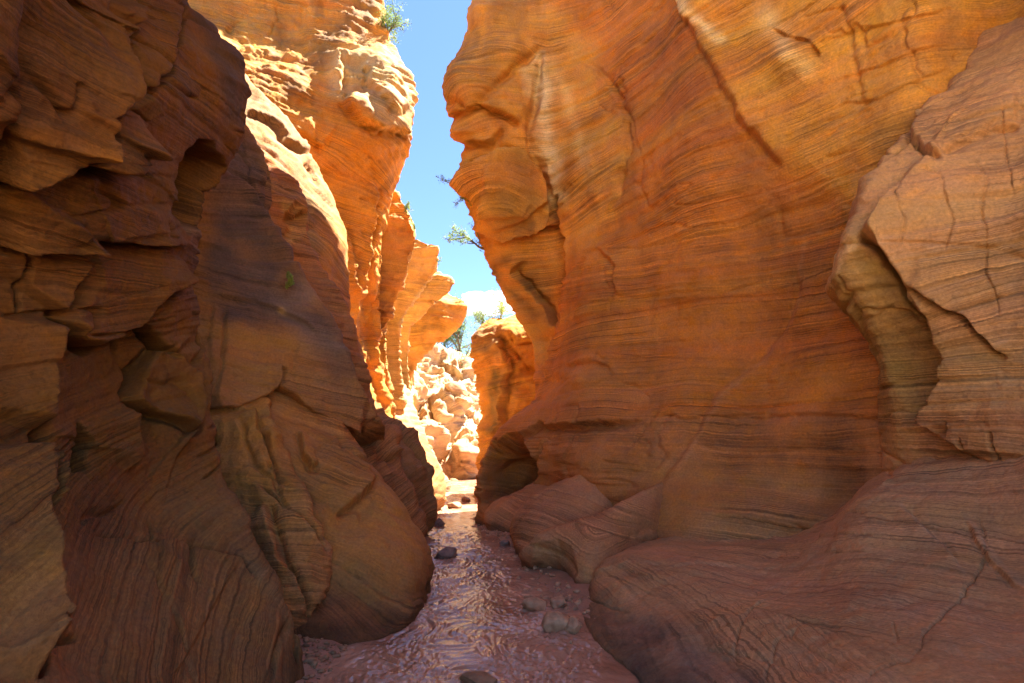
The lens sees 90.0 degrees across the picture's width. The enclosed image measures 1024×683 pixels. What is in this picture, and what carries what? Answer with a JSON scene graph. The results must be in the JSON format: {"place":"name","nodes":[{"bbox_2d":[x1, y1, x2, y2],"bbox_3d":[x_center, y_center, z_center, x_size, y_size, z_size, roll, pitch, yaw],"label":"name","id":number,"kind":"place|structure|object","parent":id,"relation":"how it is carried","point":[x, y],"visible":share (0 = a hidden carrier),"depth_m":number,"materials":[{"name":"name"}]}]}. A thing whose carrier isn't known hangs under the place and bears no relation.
{"place":"outdoors","nodes":[
{"label":"outdoors","id":0,"kind":"place"},
{"bbox_2d":[295,491,592,682],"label":"streambed","id":1,"kind":"structure","parent":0,"point":[563,577],"depth_m":5.28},
{"bbox_2d":[0,0,304,682],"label":"rock wall","id":2,"kind":"structure","parent":1,"relation":"on","point":[131,551],"depth_m":3.14,"materials":[{"name":"stone"}]},
{"bbox_2d":[209,397,332,628],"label":"leaning rock slab","id":3,"kind":"structure","parent":1,"relation":"on","point":[266,485],"depth_m":4.85,"materials":[{"name":"stone"}]},
{"bbox_2d":[298,634,347,682],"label":"gravel","id":4,"kind":"structure","parent":1,"relation":"on","point":[311,660],"depth_m":3.74,"materials":[{"name":"gravel"}]},
{"bbox_2d":[267,391,434,644],"bbox_3d":[-2.430,1.814,5.925,3.159,3.045,3.677,0,-11,0],"label":"round boulder","id":5,"kind":"object","parent":1,"relation":"on","point":[383,566],"visible":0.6,"depth_m":5.22,"materials":[{"name":"stone"}]},
{"bbox_2d":[360,424,427,535],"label":"rock ridge","id":6,"kind":"object","parent":1,"relation":"on","point":[384,458],"visible":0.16,"depth_m":7.64,"materials":[{"name":"stone"}]},
{"bbox_2d":[192,123,384,445],"bbox_3d":[-4.439,-0.850,7.715,5.231,5.210,4.085,0,-11,0],"label":"varnished rock panel","id":7,"kind":"object","parent":6,"relation":"on","point":[263,331],"visible":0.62,"depth_m":6.69,"materials":[{"name":"stone"}]},
{"bbox_2d":[285,271,294,288],"bbox_3d":[-2.933,-0.812,6.752,0.132,0.248,0.216,4,-12,-17],"label":"plant","id":8,"kind":"object","parent":7,"relation":"on","point":[290,282],"visible":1,"depth_m":6.75,"materials":[{"name":"green plant"}]},
{"bbox_2d":[377,190,415,417],"bbox_3d":[-7.418,-0.525,16.862,9.958,10.027,2.602,-3,-12,15],"label":"rock beak","id":9,"kind":"object","parent":1,"relation":"on","point":[398,240],"visible":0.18,"depth_m":15.24,"materials":[{"name":"stone"}]},
{"bbox_2d":[403,201,412,213],"bbox_3d":[-3.105,-4.011,15.320,0.370,0.346,0.300,-8,-14,34],"label":"shrub","id":10,"kind":"object","parent":9,"relation":"on","point":[406,206],"visible":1,"depth_m":15.29,"materials":[{"name":"green plant"}]},
{"bbox_2d":[374,401,437,535],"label":"dark rock ridge","id":11,"kind":"object","parent":1,"relation":"on","point":[419,470],"visible":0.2,"depth_m":8.98,"materials":[{"name":"stone"}]},
{"bbox_2d":[245,74,374,402],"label":"sunlit rock slope","id":12,"kind":"structure","parent":11,"relation":"on","point":[282,143],"depth_m":9.19,"materials":[{"name":"stone"}]},
{"bbox_2d":[264,152,401,455],"bbox_3d":[-4.497,-0.504,8.515,5.346,5.156,3.088,0,-11,0],"label":"layered rock rib","id":13,"kind":"object","parent":11,"relation":"on","point":[288,211],"visible":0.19,"depth_m":8.12,"materials":[{"name":"stone"}]},
{"bbox_2d":[385,239,438,414],"bbox_3d":[-7.173,0.432,19.219,10.259,9.926,1.971,-4,-12,17],"label":"rock beak","id":14,"kind":"object","parent":1,"relation":"on","point":[422,267],"visible":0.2,"depth_m":17.76,"materials":[{"name":"stone"}]},
{"bbox_2d":[395,384,450,491],"bbox_3d":[-5.098,3.827,18.321,6.552,4.779,2.643,-9,-14,38],"label":"pale rock tongue","id":15,"kind":"object","parent":1,"relation":"on","point":[409,417],"visible":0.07,"depth_m":17.85,"materials":[{"name":"stone"}]},
{"bbox_2d":[399,271,454,390],"bbox_3d":[-6.902,1.185,21.313,10.171,9.864,1.831,-3,-12,17],"label":"rock beak","id":16,"kind":"object","parent":1,"relation":"on","point":[439,286],"visible":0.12,"depth_m":19.98,"materials":[{"name":"stone"}]},
{"bbox_2d":[407,427,446,510],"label":"farthest low ridge","id":17,"kind":"structure","parent":1,"relation":"on","point":[439,483],"depth_m":12.24,"materials":[{"name":"stone"}]},
{"bbox_2d":[188,0,418,417],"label":"tall orange cliff","id":18,"kind":"structure","parent":17,"relation":"on","point":[333,81],"depth_m":13.14,"materials":[{"name":"stone"}]},
{"bbox_2d":[377,0,411,43],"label":"shrub","id":19,"kind":"object","parent":18,"relation":"on","point":[392,25],"visible":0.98,"depth_m":14.62,"materials":[{"name":"green plant"}]},
{"bbox_2d":[408,293,467,404],"bbox_3d":[-6.520,1.922,23.511,10.130,9.727,2.418,-4,-12,18],"label":"rock beak","id":20,"kind":"object","parent":1,"relation":"on","point":[441,319],"visible":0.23,"depth_m":21.96,"materials":[{"name":"stone"}]},
{"bbox_2d":[434,518,444,526],"bbox_3d":[-1.395,3.507,9.868,0.215,0.195,0.136,7,-13,-30],"label":"stone","id":21,"kind":"object","parent":1,"relation":"on","point":[439,522],"visible":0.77,"depth_m":9.82,"materials":[{"name":"grey stone"}]},
{"bbox_2d":[434,546,457,558],"bbox_3d":[-0.919,2.962,7.122,0.317,0.197,0.250,8,-14,-34],"label":"stone","id":22,"kind":"object","parent":1,"relation":"on","point":[447,552],"visible":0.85,"depth_m":7.05,"materials":[{"name":"grey stone"}]},
{"bbox_2d":[412,343,481,480],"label":"sunlit far wall","id":23,"kind":"structure","parent":1,"relation":"on","point":[445,395],"depth_m":25.20,"materials":[{"name":"stone"}]},
{"bbox_2d":[436,324,470,348],"bbox_3d":[-4.122,-0.176,32.247,3.266,2.802,2.156,0,-11,0],"label":"pine tree","id":24,"kind":"object","parent":23,"relation":"on","point":[444,344],"visible":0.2,"depth_m":31.93,"materials":[{"name":"green plant"}]},
{"bbox_2d":[444,290,487,368],"bbox_3d":[-2.915,-0.492,31.284,4.551,5.586,3.657,-9,-14,37],"label":"pine tree","id":25,"kind":"object","parent":23,"relation":"on","point":[458,332],"visible":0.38,"depth_m":31.47,"materials":[{"name":"green plant"}]},
{"bbox_2d":[447,502,461,508],"bbox_3d":[-1.409,4.053,12.617,0.357,0.214,0.292,0,-11,0],"label":"stone","id":26,"kind":"object","parent":1,"relation":"on","point":[455,505],"visible":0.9,"depth_m":12.52,"materials":[{"name":"brown stone"}]},
{"bbox_2d":[469,314,535,497],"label":"golden buttress","id":27,"kind":"structure","parent":1,"relation":"on","point":[503,357],"depth_m":15.50,"materials":[{"name":"stone"}]},
{"bbox_2d":[470,308,493,330],"bbox_3d":[-0.978,-0.652,16.981,0.921,0.833,1.320,0,-11,0],"label":"shrub","id":28,"kind":"object","parent":27,"relation":"on","point":[479,317],"visible":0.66,"depth_m":16.88,"materials":[{"name":"green plant"}]},
{"bbox_2d":[471,287,510,326],"bbox_3d":[-0.613,-1.077,17.229,1.659,1.557,0.939,-6,-13,28],"label":"shrub","id":29,"kind":"object","parent":27,"relation":"on","point":[501,307],"visible":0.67,"depth_m":17.04,"materials":[{"name":"green plant"}]},
{"bbox_2d":[484,482,547,531],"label":"rock spur","id":30,"kind":"structure","parent":1,"relation":"on","point":[499,514],"depth_m":9.42,"materials":[{"name":"stone"}]},
{"bbox_2d":[541,611,568,632],"bbox_3d":[0.379,2.408,4.380,0.260,0.192,0.203,0,-11,0],"label":"stone","id":31,"kind":"object","parent":1,"relation":"on","point":[554,621],"visible":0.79,"depth_m":4.31,"materials":[{"name":"grey stone"}]},
{"bbox_2d":[510,475,612,556],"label":"rock spur","id":32,"kind":"structure","parent":1,"relation":"on","point":[566,500],"depth_m":7.60,"materials":[{"name":"stone"}]},
{"bbox_2d":[564,616,579,633],"bbox_3d":[0.504,2.409,4.323,0.132,0.161,0.166,0,-11,0],"label":"stone","id":33,"kind":"object","parent":1,"relation":"on","point":[572,626],"visible":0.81,"depth_m":4.27,"materials":[{"name":"stone"}]},
{"bbox_2d":[519,482,662,583],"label":"rock spur","id":34,"kind":"structure","parent":1,"relation":"on","point":[578,551],"depth_m":6.31,"materials":[{"name":"stone"}]},
{"bbox_2d":[442,0,1023,540],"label":"great rock wall","id":35,"kind":"structure","parent":1,"relation":"on","point":[660,194],"depth_m":7.85,"materials":[{"name":"stone"}]},
{"bbox_2d":[436,175,473,207],"bbox_3d":[-1.152,-3.458,11.472,0.925,0.922,0.823,-3,-12,14],"label":"shrub","id":36,"kind":"object","parent":35,"relation":"on","point":[462,198],"visible":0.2,"depth_m":11.32,"materials":[{"name":"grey plant"}]},
{"bbox_2d":[442,221,483,252],"bbox_3d":[-1.161,-2.603,12.187,1.146,0.876,0.851,0,-11,0],"label":"shrub","id":37,"kind":"object","parent":35,"relation":"on","point":[462,234],"visible":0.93,"depth_m":12.38,"materials":[{"name":"green plant"}]},
{"bbox_2d":[583,454,1023,682],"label":"mud coated bank","id":38,"kind":"structure","parent":1,"relation":"on","point":[913,572],"depth_m":3.68,"materials":[{"name":"stone"}]},
{"bbox_2d":[825,17,1023,474],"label":"pale rock buttress","id":39,"kind":"object","parent":38,"relation":"on","point":[924,288],"visible":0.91,"depth_m":4.51,"materials":[{"name":"stone"}]},
{"bbox_2d":[384,0,514,394],"label":"sky","id":40,"kind":"structure","parent":0,"point":[439,27],"materials":[{"name":"blue"}]},
{"bbox_2d":[317,479,639,682],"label":"stream water","id":41,"kind":"structure","parent":0,"point":[474,614],"depth_m":4.21,"materials":[{"name":"brown liquid"}]},
{"bbox_2d":[461,496,469,501],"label":"stone","id":42,"kind":"object","parent":41,"relation":"on","point":[465,499],"visible":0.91,"depth_m":14.02,"materials":[{"name":"brown stone"}]},
{"bbox_2d":[459,671,497,682],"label":"stone","id":43,"kind":"object","parent":41,"relation":"on","point":[476,677],"visible":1,"depth_m":3.38,"materials":[{"name":"brown stone"}]},
{"bbox_2d":[499,540,509,545],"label":"stone","id":44,"kind":"object","parent":41,"relation":"on","point":[504,543],"visible":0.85,"depth_m":7.92,"materials":[{"name":"grey stone"}]},
{"bbox_2d":[521,597,545,610],"bbox_3d":[0.207,2.523,4.902,0.218,0.151,0.189,7,-13,-30],"label":"stone","id":45,"kind":"object","parent":41,"relation":"on","point":[534,604],"visible":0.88,"depth_m":4.84,"materials":[{"name":"stone"}]},
{"bbox_2d":[550,595,566,608],"bbox_3d":[0.447,2.552,4.989,0.165,0.122,0.165,0,-11,0],"label":"stone","id":46,"kind":"object","parent":41,"relation":"on","point":[557,602],"visible":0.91,"depth_m":4.93,"materials":[{"name":"brown stone"}]},
{"bbox_2d":[470,514,601,648],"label":"gravel","id":47,"kind":"structure","parent":0,"point":[568,597],"depth_m":5.50,"materials":[{"name":"brown gravel"}]}
]}

